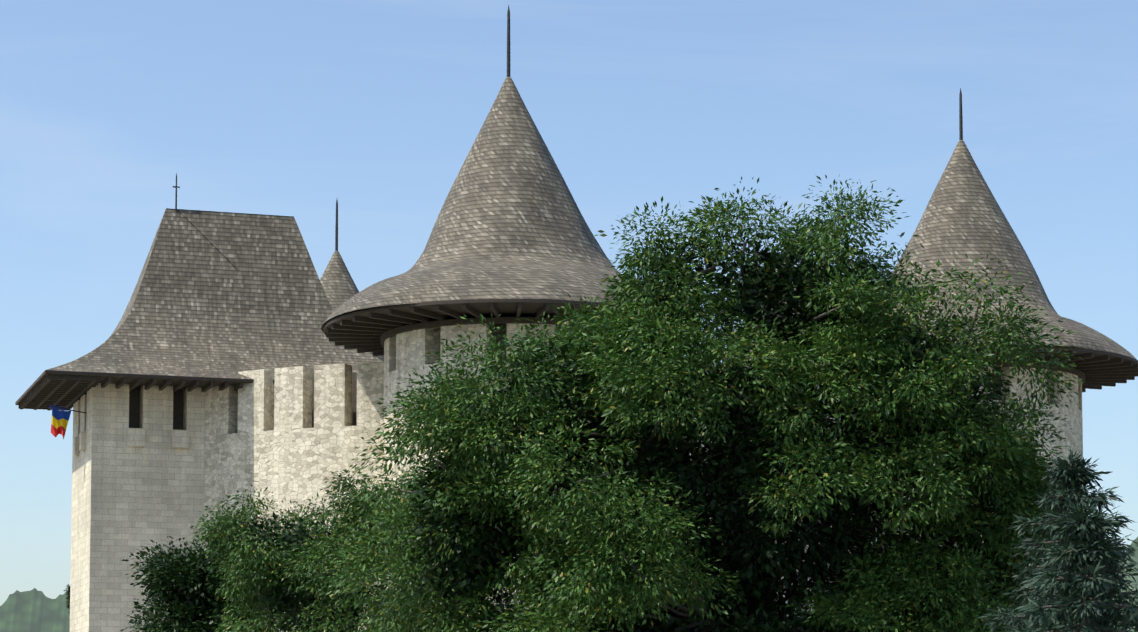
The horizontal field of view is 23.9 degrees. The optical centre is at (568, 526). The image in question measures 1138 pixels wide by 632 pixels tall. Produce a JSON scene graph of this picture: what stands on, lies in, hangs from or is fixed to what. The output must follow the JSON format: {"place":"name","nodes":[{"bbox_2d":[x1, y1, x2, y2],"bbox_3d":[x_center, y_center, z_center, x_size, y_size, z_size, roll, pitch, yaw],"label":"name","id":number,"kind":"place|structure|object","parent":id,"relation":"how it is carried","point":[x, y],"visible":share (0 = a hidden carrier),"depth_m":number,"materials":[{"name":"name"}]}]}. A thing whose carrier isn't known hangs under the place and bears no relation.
{"place":"outdoors","nodes":[
{"label":"outdoors","id":0,"kind":"place"},
{"bbox_2d":[70,383,205,631],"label":"square tower","id":1,"kind":"structure","parent":0,"point":[134,489],"depth_m":115.35,"materials":[{"name":"beige stone"}]},
{"bbox_2d":[129,388,183,560],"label":"gate tower interior","id":2,"kind":"object","parent":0,"point":[134,406],"visible":0.04,"depth_m":116.53,"materials":[{"name":"black"}]},
{"bbox_2d":[119,535,286,631],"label":"dark tree","id":3,"kind":"object","parent":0,"point":[190,563],"depth_m":90.79,"materials":[{"name":"green plant"}]},
{"bbox_2d":[146,564,264,631],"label":"dark tree leaves","id":4,"kind":"object","parent":3,"relation":"attached to","point":[183,598],"visible":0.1,"depth_m":91.28,"materials":[{"name":"green plant"}]},
{"bbox_2d":[190,467,418,631],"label":"tree","id":5,"kind":"object","parent":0,"point":[242,579],"depth_m":81.15,"materials":[{"name":"green plant"}]},
{"bbox_2d":[233,511,409,631],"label":"tree leaves","id":6,"kind":"object","parent":5,"relation":"attached to","point":[293,599],"visible":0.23,"depth_m":81.60,"materials":[{"name":"green plant"}]},
{"bbox_2d":[312,372,356,427],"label":"curtain gallery","id":7,"kind":"object","parent":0,"point":[354,398],"visible":0.06,"depth_m":114.51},
{"bbox_2d":[301,455,525,631],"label":"tree","id":8,"kind":"object","parent":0,"point":[409,479],"depth_m":70.37,"materials":[{"name":"green plant"}]},
{"bbox_2d":[372,548,503,631],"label":"tree leaves","id":9,"kind":"object","parent":8,"relation":"attached to","point":[376,583],"visible":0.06,"depth_m":69.64,"materials":[{"name":"green plant"}]},
{"bbox_2d":[383,317,638,628],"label":"tower wall","id":10,"kind":"structure","parent":0,"point":[404,354],"depth_m":107.18,"materials":[{"name":"grey stone"}]},
{"bbox_2d":[492,324,561,359],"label":"tower interior","id":11,"kind":"object","parent":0,"point":[496,332],"depth_m":106.75,"materials":[{"name":"black"}]},
{"bbox_2d":[0,537,1137,631],"bbox_3d":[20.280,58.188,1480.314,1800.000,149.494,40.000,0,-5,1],"label":"distant hill","id":12,"kind":"structure","parent":0,"point":[34,610],"depth_m":1500.90,"materials":[{"name":"green plant"}]},
{"bbox_2d":[64,584,69,612],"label":"tree","id":13,"kind":"object","parent":12,"relation":"on","point":[68,595],"visible":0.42,"depth_m":1498.80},
{"bbox_2d":[0,0,1137,605],"label":"sky","id":14,"kind":"structure","parent":0,"point":[296,108],"materials":[{"name":"blue"}]},
{"bbox_2d":[310,175,1132,631],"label":"tree","id":15,"kind":"object","parent":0,"point":[564,587],"depth_m":53.12,"materials":[{"name":"green plant"}]},
{"bbox_2d":[393,227,1032,631],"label":"tree leaves","id":16,"kind":"object","parent":15,"relation":"attached to","point":[767,553],"visible":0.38,"depth_m":54.09,"materials":[{"name":"green plant"}]},
{"bbox_2d":[728,261,798,363],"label":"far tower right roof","id":17,"kind":"structure","parent":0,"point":[761,325],"depth_m":144.91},
{"bbox_2d":[903,361,1083,631],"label":"tower wall","id":18,"kind":"structure","parent":0,"point":[1074,422],"depth_m":119.48,"materials":[{"name":"beige stone"}]},
{"bbox_2d":[992,367,1000,399],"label":"tower interior","id":19,"kind":"object","parent":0,"point":[997,376],"depth_m":119.28,"materials":[{"name":"black"}]},
{"bbox_2d":[978,447,1137,631],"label":"blue spruce","id":20,"kind":"object","parent":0,"point":[1083,475],"depth_m":41.81,"materials":[{"name":"plant"}]},
{"bbox_2d":[1002,497,1137,631],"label":"silver spruce","id":21,"kind":"object","parent":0,"point":[1094,534],"depth_m":35.62,"materials":[{"name":"plant"}]},
{"label":"ground","id":22,"kind":"structure","parent":0,"visible":0},
{"bbox_2d":[15,173,382,410],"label":"tower roof","id":23,"kind":"structure","parent":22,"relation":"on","point":[221,300],"depth_m":118.57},
{"bbox_2d":[49,405,86,438],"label":"flag","id":24,"kind":"object","parent":23,"relation":"attached to","point":[59,421],"visible":1,"depth_m":116.44,"materials":[{"name":"multicoloured fabric"}]},
{"bbox_2d":[204,362,383,631],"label":"curtain","id":25,"kind":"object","parent":22,"relation":"on","point":[261,432],"visible":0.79,"depth_m":113.78,"materials":[{"name":"stone"}]},
{"bbox_2d":[320,200,383,361],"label":"tower roof","id":26,"kind":"structure","parent":22,"relation":"on","point":[338,284],"depth_m":147.71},
{"bbox_2d":[321,5,700,355],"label":"tower roof","id":27,"kind":"structure","parent":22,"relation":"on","point":[512,238],"depth_m":107.94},
{"bbox_2d":[654,362,902,618],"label":"curtain","id":28,"kind":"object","parent":22,"relation":"on","point":[791,509],"depth_m":114.03,"materials":[{"name":"stone"}]},
{"bbox_2d":[821,88,1137,391],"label":"tower roof","id":29,"kind":"structure","parent":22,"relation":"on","point":[962,215],"depth_m":121.33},
{"bbox_2d":[1099,556,1137,631],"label":"wooded slope","id":30,"kind":"structure","parent":22,"relation":"on","point":[1136,566],"depth_m":315.47,"materials":[{"name":"green plant"}]}
]}

